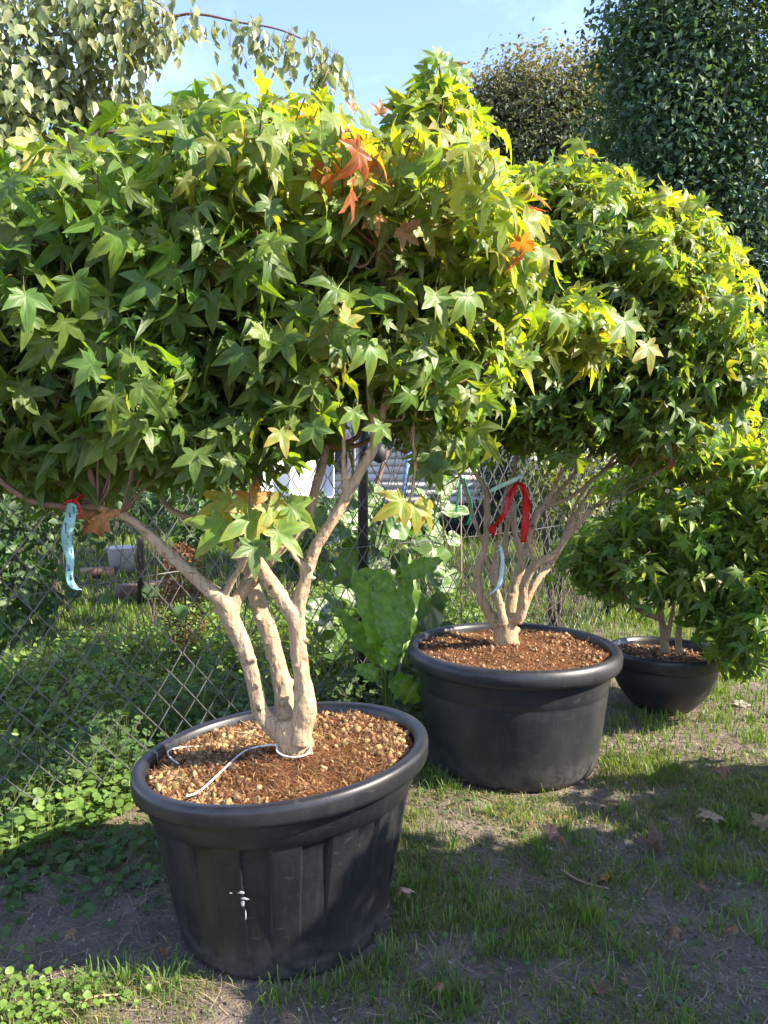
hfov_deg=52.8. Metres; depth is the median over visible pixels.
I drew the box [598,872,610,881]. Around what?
fallen leaf
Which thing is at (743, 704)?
fallen leaf
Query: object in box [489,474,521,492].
plant tag
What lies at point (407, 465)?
leaning board
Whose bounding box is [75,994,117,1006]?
stick
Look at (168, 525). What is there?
hedge
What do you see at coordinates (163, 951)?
fallen leaf
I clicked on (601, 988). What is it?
fallen leaf
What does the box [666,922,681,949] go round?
fallen leaf
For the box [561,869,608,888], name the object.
stick
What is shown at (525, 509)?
red ribbon
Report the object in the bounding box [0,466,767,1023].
ground
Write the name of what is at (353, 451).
washing line
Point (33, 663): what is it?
ground ivy
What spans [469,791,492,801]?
stick
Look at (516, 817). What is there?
lawn grass
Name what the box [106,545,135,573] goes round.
plastic tub
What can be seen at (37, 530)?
hedge
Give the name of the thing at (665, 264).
sweetgum tree
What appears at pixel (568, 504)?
climbing vine
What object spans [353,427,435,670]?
flowering vine
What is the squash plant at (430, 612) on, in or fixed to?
on the ground at (720, 1002)
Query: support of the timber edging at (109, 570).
on the ground at (720, 1002)
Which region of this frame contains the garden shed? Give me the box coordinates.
[319,399,531,535]
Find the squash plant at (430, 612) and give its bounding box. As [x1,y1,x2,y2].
[305,475,468,663]
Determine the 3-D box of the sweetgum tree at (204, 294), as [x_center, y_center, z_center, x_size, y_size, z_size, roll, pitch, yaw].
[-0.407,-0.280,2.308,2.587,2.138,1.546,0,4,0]
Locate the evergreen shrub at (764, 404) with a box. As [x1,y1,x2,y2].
[727,382,767,440]
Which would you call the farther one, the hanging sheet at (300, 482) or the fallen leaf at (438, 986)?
the hanging sheet at (300, 482)
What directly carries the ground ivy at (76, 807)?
on the ground at (720, 1002)
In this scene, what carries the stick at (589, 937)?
on the ground at (720, 1002)
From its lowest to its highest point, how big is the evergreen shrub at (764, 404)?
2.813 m
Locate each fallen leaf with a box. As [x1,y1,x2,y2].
[64,927,78,940]
[159,945,170,955]
[394,887,417,901]
[427,982,444,996]
[481,968,498,975]
[520,820,537,832]
[541,820,566,850]
[589,977,608,995]
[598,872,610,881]
[619,974,630,984]
[635,815,671,850]
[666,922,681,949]
[697,880,713,894]
[698,809,729,825]
[715,765,729,778]
[722,925,738,933]
[732,699,752,707]
[748,812,767,831]
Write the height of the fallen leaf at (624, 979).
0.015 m
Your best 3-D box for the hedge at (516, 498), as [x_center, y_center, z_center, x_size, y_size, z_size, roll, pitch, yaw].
[3.063,-0.790,12.989,3.493,2.764,1.651,0,4,0]
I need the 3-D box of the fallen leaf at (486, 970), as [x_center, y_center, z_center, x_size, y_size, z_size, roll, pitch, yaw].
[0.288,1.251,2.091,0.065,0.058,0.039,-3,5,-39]
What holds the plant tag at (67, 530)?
hanging from the red ribbon at (75, 502)
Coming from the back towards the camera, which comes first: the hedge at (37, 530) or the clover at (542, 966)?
the hedge at (37, 530)
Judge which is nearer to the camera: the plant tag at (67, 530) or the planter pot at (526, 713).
the plant tag at (67, 530)
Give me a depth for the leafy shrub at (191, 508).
5.35 m
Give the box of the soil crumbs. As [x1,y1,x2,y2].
[1,737,767,1023]
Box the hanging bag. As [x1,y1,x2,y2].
[373,443,386,462]
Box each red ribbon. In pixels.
[58,494,83,517]
[488,482,529,541]
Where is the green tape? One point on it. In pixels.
(457, 499)
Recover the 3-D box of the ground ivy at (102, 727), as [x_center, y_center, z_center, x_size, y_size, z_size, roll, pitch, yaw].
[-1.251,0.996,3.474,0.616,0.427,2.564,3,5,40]
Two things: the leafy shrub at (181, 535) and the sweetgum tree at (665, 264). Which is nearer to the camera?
the sweetgum tree at (665, 264)
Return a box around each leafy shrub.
[0,484,157,606]
[0,491,151,653]
[115,484,222,633]
[164,487,345,598]
[168,480,335,648]
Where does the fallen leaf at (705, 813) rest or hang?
on the ground at (720, 1002)
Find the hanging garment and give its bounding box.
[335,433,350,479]
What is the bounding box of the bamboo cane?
[460,484,461,623]
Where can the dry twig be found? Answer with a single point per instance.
(255, 728)
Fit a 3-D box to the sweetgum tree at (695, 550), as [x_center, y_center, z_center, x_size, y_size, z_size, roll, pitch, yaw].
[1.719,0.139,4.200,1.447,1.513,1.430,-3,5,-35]
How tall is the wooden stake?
0.660 m
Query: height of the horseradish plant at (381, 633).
0.919 m
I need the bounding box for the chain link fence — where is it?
[0,420,697,815]
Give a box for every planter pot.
[130,701,427,979]
[408,622,622,791]
[612,636,721,713]
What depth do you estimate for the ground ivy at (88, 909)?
2.65 m
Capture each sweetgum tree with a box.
[0,46,662,755]
[444,136,767,644]
[546,406,767,686]
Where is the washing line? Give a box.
[234,423,355,588]
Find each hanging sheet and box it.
[261,460,310,495]
[310,452,334,497]
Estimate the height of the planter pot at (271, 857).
0.585 m
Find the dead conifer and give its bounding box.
[154,542,211,675]
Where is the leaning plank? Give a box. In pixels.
[375,441,390,484]
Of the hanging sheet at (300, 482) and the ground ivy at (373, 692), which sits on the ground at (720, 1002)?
the ground ivy at (373, 692)
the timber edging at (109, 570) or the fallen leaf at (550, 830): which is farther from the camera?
the timber edging at (109, 570)
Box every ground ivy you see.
[0,580,542,792]
[0,656,337,824]
[0,743,141,857]
[0,802,163,964]
[20,815,400,905]
[230,649,424,723]
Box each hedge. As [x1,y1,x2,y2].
[7,497,58,538]
[118,473,341,536]
[467,436,658,544]
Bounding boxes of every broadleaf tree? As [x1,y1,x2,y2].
[441,16,644,522]
[559,0,767,488]
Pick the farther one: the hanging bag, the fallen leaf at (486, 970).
the hanging bag
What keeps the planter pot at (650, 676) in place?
on the ground at (720, 1002)
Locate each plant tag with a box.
[61,503,81,589]
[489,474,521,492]
[490,544,504,593]
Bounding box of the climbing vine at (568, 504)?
[493,448,618,626]
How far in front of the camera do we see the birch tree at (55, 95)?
3.29 m
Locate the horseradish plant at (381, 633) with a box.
[333,549,442,707]
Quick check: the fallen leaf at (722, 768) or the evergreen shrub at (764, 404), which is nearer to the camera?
the fallen leaf at (722, 768)
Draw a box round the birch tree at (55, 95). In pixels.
[0,0,356,172]
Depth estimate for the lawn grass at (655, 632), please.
4.68 m
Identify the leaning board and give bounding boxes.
[402,452,411,496]
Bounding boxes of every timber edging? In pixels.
[79,566,113,577]
[115,579,179,599]
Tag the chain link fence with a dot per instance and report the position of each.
(362, 540)
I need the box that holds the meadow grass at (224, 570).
[0,526,689,625]
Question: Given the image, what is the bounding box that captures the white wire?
[167,744,310,796]
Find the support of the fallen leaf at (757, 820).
on the ground at (720, 1002)
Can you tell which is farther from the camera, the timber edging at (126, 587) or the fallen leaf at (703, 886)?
the timber edging at (126, 587)
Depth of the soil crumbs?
2.33 m
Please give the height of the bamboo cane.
1.285 m
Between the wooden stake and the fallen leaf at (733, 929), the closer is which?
the fallen leaf at (733, 929)
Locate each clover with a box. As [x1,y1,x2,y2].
[0,944,151,1023]
[315,777,767,1023]
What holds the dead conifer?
on the ground at (720, 1002)
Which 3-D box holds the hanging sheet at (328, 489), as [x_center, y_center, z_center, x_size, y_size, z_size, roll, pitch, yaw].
[-0.554,-0.417,6.986,0.288,0.582,0.058,-4,5,-42]
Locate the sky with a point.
(380, 42)
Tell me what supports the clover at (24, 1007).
on the ground at (720, 1002)
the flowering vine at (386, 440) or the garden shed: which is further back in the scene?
the garden shed
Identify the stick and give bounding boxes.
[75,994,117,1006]
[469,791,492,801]
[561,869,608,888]
[567,935,591,952]
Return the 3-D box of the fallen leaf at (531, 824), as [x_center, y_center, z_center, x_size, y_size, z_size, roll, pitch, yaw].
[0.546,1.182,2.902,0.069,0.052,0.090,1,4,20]
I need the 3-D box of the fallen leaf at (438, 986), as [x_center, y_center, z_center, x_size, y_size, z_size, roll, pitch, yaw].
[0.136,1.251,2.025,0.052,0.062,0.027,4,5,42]
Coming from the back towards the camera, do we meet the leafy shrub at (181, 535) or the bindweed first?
the leafy shrub at (181, 535)
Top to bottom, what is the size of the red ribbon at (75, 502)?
0.073 m
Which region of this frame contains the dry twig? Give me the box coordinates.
[231,720,261,737]
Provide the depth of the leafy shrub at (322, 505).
7.64 m
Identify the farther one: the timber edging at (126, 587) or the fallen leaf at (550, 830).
the timber edging at (126, 587)
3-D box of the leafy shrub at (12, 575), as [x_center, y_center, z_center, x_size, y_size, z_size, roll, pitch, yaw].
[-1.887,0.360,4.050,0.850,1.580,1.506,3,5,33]
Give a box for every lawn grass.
[0,598,767,772]
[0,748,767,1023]
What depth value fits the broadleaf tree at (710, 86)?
7.76 m
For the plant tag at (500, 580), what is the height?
0.224 m
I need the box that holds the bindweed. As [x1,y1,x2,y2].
[0,478,271,828]
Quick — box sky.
[0,0,767,464]
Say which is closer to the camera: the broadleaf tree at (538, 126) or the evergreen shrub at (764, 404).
the evergreen shrub at (764, 404)
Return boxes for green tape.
[454,478,472,524]
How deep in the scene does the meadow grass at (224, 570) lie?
8.91 m
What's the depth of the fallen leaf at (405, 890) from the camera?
2.39 m
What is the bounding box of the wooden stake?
[136,537,144,605]
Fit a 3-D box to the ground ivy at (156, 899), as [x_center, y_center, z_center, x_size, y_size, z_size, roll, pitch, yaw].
[-0.592,1.206,2.836,1.307,0.069,0.800,0,4,0]
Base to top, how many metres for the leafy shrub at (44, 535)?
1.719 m
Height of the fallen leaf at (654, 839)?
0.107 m
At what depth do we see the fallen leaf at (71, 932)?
2.26 m
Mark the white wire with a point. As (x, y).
(219, 773)

